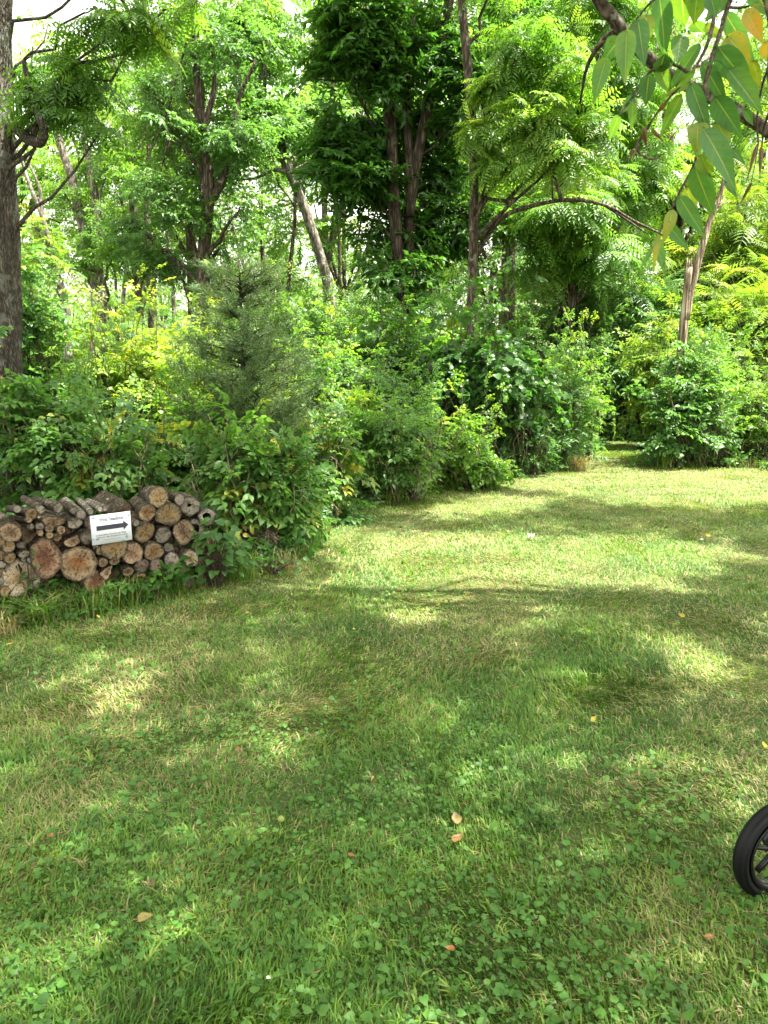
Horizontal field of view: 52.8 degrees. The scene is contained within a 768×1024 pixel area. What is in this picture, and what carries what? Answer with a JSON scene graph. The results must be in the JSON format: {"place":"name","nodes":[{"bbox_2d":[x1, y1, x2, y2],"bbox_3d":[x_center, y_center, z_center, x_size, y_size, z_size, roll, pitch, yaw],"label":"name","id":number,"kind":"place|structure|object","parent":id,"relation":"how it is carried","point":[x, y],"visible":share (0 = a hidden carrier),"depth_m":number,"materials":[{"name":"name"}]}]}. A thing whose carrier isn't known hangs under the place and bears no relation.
{"place":"outdoors","nodes":[
{"label":"outdoors","id":0,"kind":"place"},
{"bbox_2d":[0,439,767,1023],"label":"ground","id":1,"kind":"structure","parent":0,"point":[642,448],"depth_m":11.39,"materials":[{"name":"plant"}]},
{"bbox_2d":[17,142,83,361],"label":"thin leaning tree","id":2,"kind":"object","parent":1,"relation":"on","point":[41,234],"visible":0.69,"depth_m":16.20,"materials":[{"name":"green plant"}]},
{"bbox_2d":[21,211,80,483],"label":"maple sapling","id":3,"kind":"object","parent":1,"relation":"on","point":[37,319],"visible":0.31,"depth_m":9.22,"materials":[{"name":"green plant"}]},
{"bbox_2d":[0,588,106,628],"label":"grass clump","id":4,"kind":"object","parent":1,"relation":"on","point":[39,616],"visible":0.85,"depth_m":4.56,"materials":[{"name":"green plant"}]},
{"bbox_2d":[24,298,95,385],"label":"understory bush","id":5,"kind":"object","parent":1,"relation":"on","point":[47,345],"visible":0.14,"depth_m":25.82,"materials":[{"name":"green plant"}]},
{"bbox_2d":[0,325,130,512],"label":"bramble bush","id":6,"kind":"object","parent":1,"relation":"on","point":[31,420],"visible":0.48,"depth_m":6.45,"materials":[{"name":"green plant"}]},
{"bbox_2d":[12,8,129,357],"bbox_3d":[-12.124,-10.356,24.447,7.616,14.022,8.285,0,11,0],"label":"woodland tree","id":7,"kind":"object","parent":1,"relation":"on","point":[58,218],"visible":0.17,"depth_m":23.76,"materials":[{"name":"green plant"}]},
{"bbox_2d":[37,42,144,352],"bbox_3d":[-7.138,-6.619,19.004,2.857,8.808,2.294,0,11,0],"label":"twin trunk tree","id":8,"kind":"object","parent":1,"relation":"on","point":[91,268],"visible":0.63,"depth_m":18.78,"materials":[{"name":"green plant"}]},
{"bbox_2d":[19,365,184,514],"bbox_3d":[-2.241,-0.321,6.358,1.548,1.762,1.404,0,11,0],"label":"bramble bush","id":9,"kind":"object","parent":1,"relation":"on","point":[117,466],"visible":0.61,"depth_m":6.26,"materials":[{"name":"green plant"}]},
{"bbox_2d":[49,298,157,402],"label":"understory bush","id":10,"kind":"object","parent":1,"relation":"on","point":[85,349],"visible":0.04,"depth_m":17.16,"materials":[{"name":"green plant"}]},
{"bbox_2d":[0,0,216,488],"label":"tree","id":11,"kind":"object","parent":1,"relation":"on","point":[65,96],"visible":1,"depth_m":6.71,"materials":[{"name":"green plant"}]},
{"bbox_2d":[60,187,164,341],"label":"woodland tree","id":12,"kind":"object","parent":1,"relation":"on","point":[112,300],"visible":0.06,"depth_m":38.69,"materials":[{"name":"green plant"}]},
{"bbox_2d":[48,73,183,344],"bbox_3d":[-7.161,-7.444,21.766,3.980,9.344,2.691,0,11,0],"label":"slim tree","id":13,"kind":"object","parent":1,"relation":"on","point":[81,172],"visible":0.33,"depth_m":21.16,"materials":[{"name":"green plant"}]},
{"bbox_2d":[16,53,221,325],"bbox_3d":[-8.097,-9.025,24.800,6.839,11.271,6.816,-2,11,-11],"label":"woodland tree","id":14,"kind":"object","parent":1,"relation":"on","point":[43,153],"visible":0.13,"depth_m":23.74,"materials":[{"name":"green plant"}]},
{"bbox_2d":[44,236,205,433],"bbox_3d":[-3.323,-1.818,10.048,2.422,3.174,1.525,0,11,0],"label":"vine mound","id":15,"kind":"object","parent":1,"relation":"on","point":[117,382],"visible":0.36,"depth_m":9.83,"materials":[{"name":"green plant"}]},
{"bbox_2d":[87,113,199,321],"bbox_3d":[-9.421,-10.229,31.318,5.105,11.127,4.794,-5,12,-24],"label":"woodland tree","id":16,"kind":"object","parent":1,"relation":"on","point":[145,284],"visible":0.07,"depth_m":31.33,"materials":[{"name":"green plant"}]},
{"bbox_2d":[91,48,216,328],"bbox_3d":[-6.636,-8.402,22.729,4.024,10.843,2.967,0,11,0],"label":"slim tree","id":17,"kind":"object","parent":1,"relation":"on","point":[167,234],"visible":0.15,"depth_m":22.33,"materials":[{"name":"green plant"}]},
{"bbox_2d":[98,0,210,347],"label":"slim tree","id":18,"kind":"object","parent":1,"relation":"on","point":[150,315],"visible":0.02,"depth_m":20.62,"materials":[{"name":"green plant"}]},
{"bbox_2d":[50,259,262,398],"bbox_3d":[-4.192,-2.912,14.796,4.094,3.559,2.906,-6,13,-30],"label":"understory bush","id":19,"kind":"object","parent":1,"relation":"on","point":[112,337],"visible":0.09,"depth_m":14.27,"materials":[{"name":"green plant"}]},
{"bbox_2d":[111,357,219,490],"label":"weed thicket","id":20,"kind":"object","parent":1,"relation":"on","point":[171,467],"visible":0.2,"depth_m":7.68,"materials":[{"name":"green plant"}]},
{"bbox_2d":[66,0,299,331],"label":"woodland tree","id":21,"kind":"object","parent":1,"relation":"on","point":[228,235],"visible":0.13,"depth_m":24.71,"materials":[{"name":"green plant"}]},
{"bbox_2d":[136,291,235,434],"bbox_3d":[-2.267,-1.397,9.553,1.472,2.658,1.092,-6,12,-26],"label":"vine mound","id":22,"kind":"object","parent":1,"relation":"on","point":[161,362],"visible":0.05,"depth_m":9.38,"materials":[{"name":"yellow plant"}]},
{"bbox_2d":[82,0,296,330],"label":"oak tree","id":23,"kind":"object","parent":1,"relation":"on","point":[232,143],"visible":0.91,"depth_m":16.68,"materials":[{"name":"green plant"}]},
{"bbox_2d":[173,517,257,587],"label":"broadleaf weed","id":24,"kind":"object","parent":1,"relation":"on","point":[214,571],"visible":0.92,"depth_m":5.28,"materials":[{"name":"green plant"}]},
{"bbox_2d":[156,367,308,554],"bbox_3d":[-1.245,-0.344,6.442,1.232,1.694,1.215,-10,15,-43],"label":"bramble bush","id":25,"kind":"object","parent":1,"relation":"on","point":[223,472],"visible":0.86,"depth_m":6.20,"materials":[{"name":"green plant"}]},
{"bbox_2d":[133,244,344,491],"bbox_3d":[-1.463,-1.355,7.911,2.327,2.717,2.268,0,11,0],"label":"juniper tree","id":26,"kind":"object","parent":1,"relation":"on","point":[249,350],"visible":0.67,"depth_m":7.58,"materials":[{"name":"green plant"}]},
{"bbox_2d":[177,263,322,396],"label":"understory bush","id":27,"kind":"object","parent":1,"relation":"on","point":[263,323],"visible":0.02,"depth_m":15.54,"materials":[{"name":"green plant"}]},
{"bbox_2d":[179,0,349,361],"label":"leaning tree","id":28,"kind":"object","parent":1,"relation":"on","point":[270,70],"visible":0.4,"depth_m":18.34,"materials":[{"name":"green plant"}]},
{"bbox_2d":[214,164,322,310],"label":"woodland tree","id":29,"kind":"object","parent":1,"relation":"on","point":[296,279],"visible":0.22,"depth_m":30.48,"materials":[{"name":"green plant"}]},
{"bbox_2d":[214,421,341,556],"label":"bramble bush","id":30,"kind":"object","parent":1,"relation":"on","point":[305,489],"visible":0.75,"depth_m":6.33,"materials":[{"name":"green plant"}]},
{"bbox_2d":[233,209,332,320],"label":"woodland tree","id":31,"kind":"object","parent":1,"relation":"on","point":[315,288],"visible":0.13,"depth_m":38.76,"materials":[{"name":"green plant"}]},
{"bbox_2d":[239,51,340,311],"bbox_3d":[-2.230,-7.897,22.291,3.340,10.024,3.375,-8,14,-35],"label":"slim tree","id":32,"kind":"object","parent":1,"relation":"on","point":[278,165],"visible":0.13,"depth_m":22.08,"materials":[{"name":"green plant"}]},
{"bbox_2d":[234,279,371,428],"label":"weed thicket","id":33,"kind":"object","parent":1,"relation":"on","point":[300,303],"visible":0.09,"depth_m":10.10,"materials":[{"name":"green plant"}]},
{"bbox_2d":[223,0,383,307],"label":"woodland tree","id":34,"kind":"object","parent":1,"relation":"on","point":[322,222],"visible":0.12,"depth_m":25.64,"materials":[{"name":"green plant"}]},
{"bbox_2d":[238,244,376,383],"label":"understory bush","id":35,"kind":"object","parent":1,"relation":"on","point":[314,319],"visible":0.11,"depth_m":17.86,"materials":[{"name":"green plant"}]},
{"bbox_2d":[273,386,380,529],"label":"bramble bush","id":36,"kind":"object","parent":1,"relation":"on","point":[335,444],"visible":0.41,"depth_m":7.39,"materials":[{"name":"green plant"}]},
{"bbox_2d":[267,153,403,316],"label":"woodland tree","id":37,"kind":"object","parent":1,"relation":"on","point":[335,275],"visible":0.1,"depth_m":32.89,"materials":[{"name":"green plant"}]},
{"bbox_2d":[24,250,661,339],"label":"wood","id":38,"kind":"object","parent":1,"relation":"on","point":[168,304],"visible":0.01,"depth_m":47.77,"materials":[{"name":"green plant"}]},
{"bbox_2d":[303,340,404,497],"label":"weed thicket","id":39,"kind":"object","parent":1,"relation":"on","point":[348,405],"visible":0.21,"depth_m":8.74,"materials":[{"name":"green plant"}]},
{"bbox_2d":[290,296,429,423],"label":"weed thicket","id":40,"kind":"object","parent":1,"relation":"on","point":[340,373],"visible":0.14,"depth_m":9.59,"materials":[{"name":"green plant"}]},
{"bbox_2d":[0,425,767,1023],"bbox_3d":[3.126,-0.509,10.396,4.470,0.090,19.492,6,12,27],"label":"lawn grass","id":41,"kind":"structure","parent":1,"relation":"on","point":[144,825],"depth_m":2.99,"materials":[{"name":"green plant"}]},
{"bbox_2d":[0,515,767,1023],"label":"lawn weeds","id":42,"kind":"object","parent":1,"relation":"on","point":[500,989],"visible":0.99,"depth_m":2.28,"materials":[{"name":"green plant"}]},
{"bbox_2d":[0,477,767,1023],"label":"lawn crabgrass","id":43,"kind":"object","parent":1,"relation":"on","point":[306,981],"visible":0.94,"depth_m":2.66,"materials":[{"name":"green plant"}]},
{"bbox_2d":[0,455,767,628],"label":"edge grass","id":44,"kind":"structure","parent":1,"relation":"on","point":[136,595],"depth_m":5.01,"materials":[{"name":"green plant"}]},
{"bbox_2d":[0,555,40,596],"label":"log","id":45,"kind":"object","parent":44,"relation":"on","point":[11,577],"visible":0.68,"depth_m":4.65,"materials":[{"name":"brown wood"}]},
{"bbox_2d":[0,401,767,628],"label":"undergrowth","id":46,"kind":"object","parent":1,"relation":"on","point":[290,541],"visible":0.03,"depth_m":6.05,"materials":[{"name":"green plant"}]},
{"bbox_2d":[40,578,50,586],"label":"log","id":47,"kind":"object","parent":46,"relation":"on","point":[43,581],"visible":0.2,"depth_m":4.87,"materials":[{"name":"brown wood"}]},
{"bbox_2d":[26,535,62,578],"bbox_3d":[-2.185,0.257,4.888,0.179,0.277,0.506,-8,14,-35],"label":"log","id":48,"kind":"object","parent":47,"relation":"on","point":[47,558],"visible":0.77,"depth_m":4.72,"materials":[{"name":"brown wood"}]},
{"bbox_2d":[78,569,105,596],"bbox_3d":[-1.958,0.417,5.068,0.156,0.167,0.500,-8,14,-37],"label":"log","id":49,"kind":"object","parent":46,"relation":"on","point":[97,579],"visible":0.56,"depth_m":4.90,"materials":[{"name":"brown wood"}]},
{"bbox_2d":[96,563,112,579],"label":"log","id":50,"kind":"object","parent":49,"relation":"on","point":[104,572],"visible":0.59,"depth_m":4.95,"materials":[{"name":"brown wood"}]},
{"bbox_2d":[104,557,119,564],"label":"log","id":51,"kind":"object","parent":50,"relation":"on","point":[112,561],"visible":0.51,"depth_m":4.97,"materials":[{"name":"brown wood"}]},
{"bbox_2d":[97,541,127,559],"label":"log","id":52,"kind":"object","parent":51,"relation":"on","point":[117,550],"visible":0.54,"depth_m":4.95,"materials":[{"name":"brown wood"}]},
{"bbox_2d":[90,511,131,545],"bbox_3d":[-1.715,0.102,4.872,0.254,0.190,0.012,-8,14,-36],"label":"paper sign","id":53,"kind":"object","parent":52,"relation":"attached to","point":[110,528],"visible":1,"depth_m":4.87,"materials":[{"name":"white paper"}]},
{"bbox_2d":[324,242,443,412],"bbox_3d":[-0.061,-2.773,13.560,2.200,3.761,1.755,0,11,0],"label":"vine mound","id":54,"kind":"object","parent":1,"relation":"on","point":[371,344],"visible":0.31,"depth_m":13.26,"materials":[{"name":"green plant"}]},
{"bbox_2d":[321,371,484,504],"bbox_3d":[0.191,-0.766,8.571,1.752,1.572,1.386,0,11,0],"label":"weed thicket","id":55,"kind":"object","parent":1,"relation":"on","point":[399,460],"visible":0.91,"depth_m":8.39,"materials":[{"name":"green plant"}]},
{"bbox_2d":[311,280,496,405],"bbox_3d":[0.461,-2.990,14.767,3.659,3.725,3.150,1,11,3],"label":"understory bush","id":56,"kind":"object","parent":1,"relation":"on","point":[446,338],"visible":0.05,"depth_m":14.36,"materials":[{"name":"green plant"}]},
{"bbox_2d":[373,345,450,484],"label":"weed thicket","id":57,"kind":"object","parent":1,"relation":"on","point":[424,387],"visible":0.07,"depth_m":9.58,"materials":[{"name":"green plant"}]},
{"bbox_2d":[280,0,550,340],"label":"hickory tree","id":58,"kind":"object","parent":1,"relation":"on","point":[386,52],"visible":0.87,"depth_m":13.80,"materials":[{"name":"green plant"}]},
{"bbox_2d":[382,268,536,346],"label":"understory bush","id":59,"kind":"object","parent":1,"relation":"on","point":[451,297],"visible":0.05,"depth_m":18.07,"materials":[{"name":"green plant"}]},
{"bbox_2d":[419,369,525,490],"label":"weed thicket","id":60,"kind":"object","parent":1,"relation":"on","point":[483,467],"visible":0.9,"depth_m":9.34,"materials":[{"name":"green plant"}]},
{"bbox_2d":[377,248,572,475],"bbox_3d":[1.463,-1.962,10.703,2.367,3.120,2.362,-11,15,-44],"label":"vine draped shrub","id":61,"kind":"object","parent":1,"relation":"on","point":[478,363],"visible":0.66,"depth_m":10.28,"materials":[{"name":"green plant"}]},
{"bbox_2d":[427,147,531,309],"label":"woodland tree","id":62,"kind":"object","parent":1,"relation":"on","point":[484,292],"visible":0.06,"depth_m":32.42,"materials":[{"name":"green plant"}]},
{"bbox_2d":[433,114,532,328],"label":"woodland tree","id":63,"kind":"object","parent":1,"relation":"on","point":[489,259],"visible":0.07,"depth_m":30.53,"materials":[{"name":"green plant"}]},
{"bbox_2d":[479,385,563,475],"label":"weed thicket","id":64,"kind":"object","parent":1,"relation":"on","point":[527,464],"visible":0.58,"depth_m":10.59,"materials":[{"name":"green plant"}]},
{"bbox_2d":[373,0,685,332],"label":"woodland tree","id":65,"kind":"object","parent":1,"relation":"on","point":[510,316],"visible":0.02,"depth_m":20.75,"materials":[{"name":"green plant"}]},
{"bbox_2d":[447,0,662,413],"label":"walnut tree","id":66,"kind":"object","parent":1,"relation":"on","point":[532,128],"visible":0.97,"depth_m":11.44,"materials":[{"name":"green plant"}]},
{"bbox_2d":[504,306,615,471],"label":"hedge bush","id":67,"kind":"object","parent":1,"relation":"on","point":[567,439],"visible":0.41,"depth_m":10.98,"materials":[{"name":"green plant"}]},
{"bbox_2d":[486,234,655,441],"bbox_3d":[3.729,-3.290,15.542,3.515,4.275,4.101,8,14,36],"label":"understory bush","id":68,"kind":"object","parent":1,"relation":"on","point":[546,313],"visible":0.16,"depth_m":14.85,"materials":[{"name":"green plant"}]},
{"bbox_2d":[544,307,615,459],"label":"hedge bush","id":69,"kind":"object","parent":1,"relation":"on","point":[599,398],"visible":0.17,"depth_m":12.15,"materials":[{"name":"green plant"}]},
{"bbox_2d":[483,0,694,372],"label":"sumac tree","id":70,"kind":"object","parent":1,"relation":"on","point":[545,237],"visible":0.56,"depth_m":14.52,"materials":[{"name":"green plant"}]},
{"bbox_2d":[476,0,735,248],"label":"woodland tree","id":71,"kind":"object","parent":1,"relation":"on","point":[641,234],"visible":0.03,"depth_m":22.56,"materials":[{"name":"green plant"}]},
{"bbox_2d":[547,247,705,438],"bbox_3d":[4.887,-3.351,15.387,3.531,3.776,2.749,0,11,0],"label":"locust thicket","id":72,"kind":"object","parent":1,"relation":"on","point":[644,301],"visible":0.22,"depth_m":14.80,"materials":[{"name":"green plant"}]},
{"bbox_2d":[546,0,766,308],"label":"ivy covered tree","id":73,"kind":"object","parent":1,"relation":"on","point":[679,222],"visible":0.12,"depth_m":17.80,"materials":[{"name":"green plant"}]},
{"bbox_2d":[579,0,767,138],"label":"shade tree","id":74,"kind":"object","parent":1,"relation":"on","point":[612,17],"visible":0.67,"depth_m":4.09,"materials":[{"name":"brown plant"}]},
{"bbox_2d":[611,277,736,448],"bbox_3d":[4.957,-2.471,13.407,1.639,3.054,2.064,-9,14,-39],"label":"vine mound","id":75,"kind":"object","parent":1,"relation":"on","point":[640,348],"visible":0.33,"depth_m":13.41,"materials":[{"name":"green plant"}]},
{"bbox_2d":[622,306,746,468],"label":"hedge bush","id":76,"kind":"object","parent":1,"relation":"on","point":[686,414],"visible":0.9,"depth_m":11.24,"materials":[{"name":"green plant"}]},
{"bbox_2d":[619,4,767,263],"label":"woodland tree","id":77,"kind":"object","parent":1,"relation":"on","point":[764,96],"visible":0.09,"depth_m":25.99,"materials":[{"name":"green plant"}]},
{"bbox_2d":[675,177,724,403],"bbox_3d":[4.718,-2.842,11.673,0.546,4.190,0.250,0,11,0],"label":"dead snag","id":78,"kind":"object","parent":1,"relation":"on","point":[691,273],"visible":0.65,"depth_m":11.50,"materials":[{"name":"brown wood"}]},
{"bbox_2d":[643,243,767,400],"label":"vine mound","id":79,"kind":"object","parent":1,"relation":"on","point":[738,312],"visible":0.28,"depth_m":14.32,"materials":[{"name":"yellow plant"}]},
{"bbox_2d":[645,106,767,322],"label":"locust thicket","id":80,"kind":"object","parent":1,"relation":"on","point":[733,232],"visible":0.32,"depth_m":16.42,"materials":[{"name":"green plant"}]},
{"bbox_2d":[657,392,765,466],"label":"weed thicket","id":81,"kind":"object","parent":1,"relation":"on","point":[727,444],"visible":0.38,"depth_m":11.28,"materials":[{"name":"green plant"}]},
{"bbox_2d":[674,0,767,247],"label":"woodland tree","id":82,"kind":"object","parent":1,"relation":"on","point":[736,139],"visible":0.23,"depth_m":19.76,"materials":[{"name":"green plant"}]},
{"bbox_2d":[687,302,767,398],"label":"weed thicket","id":83,"kind":"object","parent":1,"relation":"on","point":[747,332],"visible":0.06,"depth_m":12.54,"materials":[{"name":"green plant"}]},
{"bbox_2d":[691,327,767,463],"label":"hedge bush","id":84,"kind":"object","parent":1,"relation":"on","point":[754,407],"visible":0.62,"depth_m":11.57,"materials":[{"name":"green plant"}]},
{"bbox_2d":[732,804,767,897],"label":"stroller","id":85,"kind":"object","parent":1,"relation":"on","point":[753,833],"visible":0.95,"depth_m":2.22,"materials":[{"name":"black plastic"}]},
{"bbox_2d":[12,0,767,334],"label":"sky","id":86,"kind":"structure","parent":0,"point":[36,6],"materials":[{"name":"white"}]},
{"bbox_2d":[576,428,661,472],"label":"path","id":87,"kind":"structure","parent":0,"point":[614,466],"depth_m":11.66,"materials":[{"name":"plant"}]},
{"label":"log","id":88,"kind":"object","parent":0,"visible":0},
{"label":"log","id":89,"kind":"object","parent":88,"relation":"on","visible":0},
{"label":"log","id":90,"kind":"object","parent":89,"relation":"on","visible":0},
{"bbox_2d":[131,517,139,526],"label":"log","id":91,"kind":"object","parent":90,"relation":"on","point":[135,522],"visible":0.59,"depth_m":5.01,"materials":[{"name":"brown wood"}]},
{"bbox_2d":[92,490,131,513],"bbox_3d":[-1.858,-0.045,5.260,0.167,0.144,0.502,-8,14,-36],"label":"log","id":92,"kind":"object","parent":91,"relation":"on","point":[113,503],"visible":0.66,"depth_m":5.16,"materials":[{"name":"brown wood"}]},
{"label":"shade tree","id":93,"kind":"object","parent":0,"visible":0},
{"bbox_2d":[592,0,767,275],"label":"hanging branch","id":94,"kind":"object","parent":93,"relation":"hanging from","point":[736,64],"visible":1,"depth_m":1.14,"materials":[{"name":"green plant"}]},
{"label":"log","id":95,"kind":"object","parent":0,"visible":0},
{"bbox_2d":[140,485,168,507],"bbox_3d":[-1.570,-0.113,5.275,0.135,0.196,0.496,-5,12,-24],"label":"log","id":96,"kind":"object","parent":95,"relation":"on","point":[156,496],"visible":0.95,"depth_m":5.07,"materials":[{"name":"brown wood"}]},
{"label":"log","id":97,"kind":"object","parent":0,"visible":0},
{"bbox_2d":[172,517,194,544],"bbox_3d":[-1.425,0.116,5.473,0.150,0.221,0.518,-3,12,-16],"label":"log","id":98,"kind":"object","parent":97,"relation":"on","point":[183,527],"visible":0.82,"depth_m":5.24,"materials":[{"name":"brown wood"}]},
{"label":"log","id":99,"kind":"object","parent":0,"visible":0},
{"bbox_2d":[143,557,162,570],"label":"log","id":100,"kind":"object","parent":99,"relation":"on","point":[153,565],"visible":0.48,"depth_m":5.14,"materials":[{"name":"brown wood"}]},
{"bbox_2d":[138,539,164,559],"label":"log","id":101,"kind":"object","parent":100,"relation":"on","point":[153,550],"visible":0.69,"depth_m":5.11,"materials":[{"name":"brown wood"}]},
{"bbox_2d":[151,523,171,542],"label":"log","id":102,"kind":"object","parent":101,"relation":"on","point":[162,534],"visible":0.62,"depth_m":5.17,"materials":[{"name":"brown wood"}]},
{"bbox_2d":[129,495,155,521],"bbox_3d":[-1.652,-0.028,5.277,0.117,0.138,0.479,-5,12,-26],"label":"log","id":103,"kind":"object","parent":102,"relation":"on","point":[143,509],"visible":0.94,"depth_m":5.09,"materials":[{"name":"brown wood"}]},
{"bbox_2d":[139,495,181,524],"bbox_3d":[-1.553,-0.022,5.290,0.162,0.160,0.494,-8,14,-36],"label":"log","id":104,"kind":"object","parent":102,"relation":"on","point":[168,513],"visible":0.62,"depth_m":5.12,"materials":[{"name":"brown wood"}]},
{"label":"log","id":105,"kind":"object","parent":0,"visible":0},
{"bbox_2d":[57,544,97,581],"bbox_3d":[-2.053,0.296,4.998,0.232,0.229,0.485,-10,15,-40],"label":"log","id":106,"kind":"object","parent":105,"relation":"on","point":[80,562],"visible":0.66,"depth_m":4.84,"materials":[{"name":"brown wood"}]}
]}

